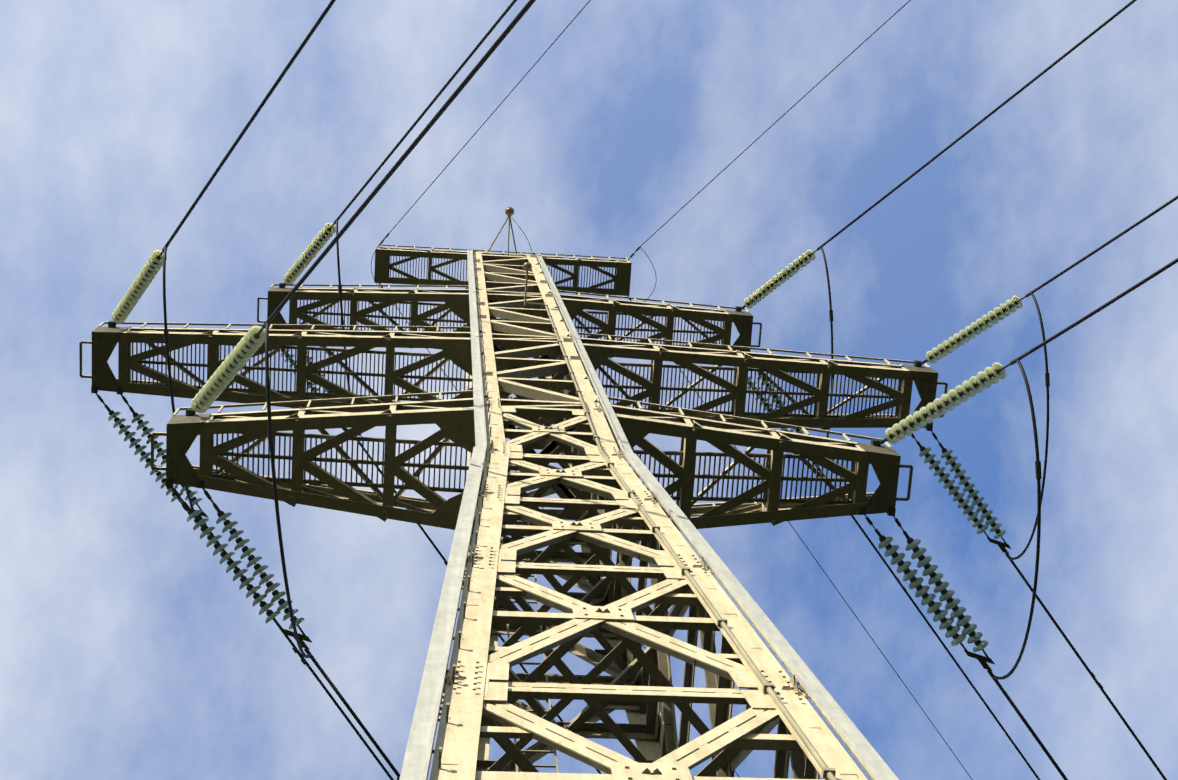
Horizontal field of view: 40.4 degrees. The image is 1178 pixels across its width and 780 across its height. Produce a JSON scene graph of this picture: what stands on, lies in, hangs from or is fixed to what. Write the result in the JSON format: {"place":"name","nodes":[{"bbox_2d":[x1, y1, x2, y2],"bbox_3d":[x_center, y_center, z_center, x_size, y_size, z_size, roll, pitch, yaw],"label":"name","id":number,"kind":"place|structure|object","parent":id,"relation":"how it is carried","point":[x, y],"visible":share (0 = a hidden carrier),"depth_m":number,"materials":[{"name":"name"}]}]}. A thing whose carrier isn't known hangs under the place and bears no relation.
{"place":"outdoors","nodes":[
{"label":"outdoors","id":0,"kind":"place"},
{"bbox_2d":[111,223,1022,443],"bbox_3d":[-0.429,-1.405,28.988,16.388,14.318,1.677,3,-78,-5],"label":"glass insulator","id":1,"kind":"object","parent":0,"point":[202,393],"visible":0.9,"depth_m":27.51,"materials":[{"name":"green glass"}]},
{"bbox_2d":[0,0,1177,779],"label":"sky","id":2,"kind":"structure","parent":0,"point":[128,650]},
{"bbox_2d":[430,251,867,779],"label":"tower body","id":3,"kind":"structure","parent":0,"point":[464,736],"depth_m":14.50,"materials":[{"name":"beige metal"}]},
{"bbox_2d":[441,255,858,778],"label":"tower faces","id":4,"kind":"object","parent":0,"point":[802,766],"visible":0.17,"depth_m":17.30,"materials":[{"name":"beige metal"}]},
{"label":"ground","id":5,"kind":"structure","parent":0,"visible":0},
{"bbox_2d":[399,250,898,779],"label":"tower leg outer angles","id":6,"kind":"object","parent":5,"relation":"on","point":[819,696],"visible":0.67,"depth_m":13.91,"materials":[{"name":"beige metal"}]},
{"bbox_2d":[487,216,532,305],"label":"light brackets","id":7,"kind":"object","parent":6,"relation":"attached to","point":[509,224],"visible":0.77,"depth_m":44.03,"materials":[{"name":"metal"}]},
{"bbox_2d":[505,207,531,270],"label":"obstruction lights","id":8,"kind":"object","parent":7,"relation":"attached to","point":[509,211],"visible":1,"depth_m":43.99,"materials":[{"name":"brown"}]},
{"bbox_2d":[79,244,947,533],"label":"cross arms","id":9,"kind":"object","parent":6,"relation":"attached to","point":[453,418],"visible":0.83,"depth_m":29.11},
{"bbox_2d":[127,256,902,503],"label":"arm gratings","id":10,"kind":"object","parent":9,"relation":"attached to","point":[439,466],"visible":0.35,"depth_m":29.31,"materials":[{"name":"paint"}]},
{"bbox_2d":[92,287,937,514],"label":"arm tip boxes","id":11,"kind":"object","parent":9,"relation":"on","point":[182,432],"visible":0.71,"depth_m":24.17,"materials":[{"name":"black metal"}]},
{"bbox_2d":[91,213,1102,779],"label":"insulator fittings","id":12,"kind":"object","parent":9,"relation":"attached to","point":[983,661],"visible":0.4,"depth_m":24.22,"materials":[{"name":"grey metal"}]},
{"bbox_2d":[108,349,1005,651],"bbox_3d":[-0.385,1.573,29.866,16.877,13.187,1.763,3,-78,-5],"label":"glass insulator","id":13,"kind":"object","parent":12,"relation":"attached to","point":[918,581],"visible":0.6,"depth_m":24.12,"materials":[{"name":"glass"}]},
{"bbox_2d":[163,0,1177,779],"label":"conductors","id":14,"kind":"object","parent":12,"relation":"attached to","point":[413,146],"visible":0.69,"depth_m":26.68,"materials":[{"name":"black metal"}]},
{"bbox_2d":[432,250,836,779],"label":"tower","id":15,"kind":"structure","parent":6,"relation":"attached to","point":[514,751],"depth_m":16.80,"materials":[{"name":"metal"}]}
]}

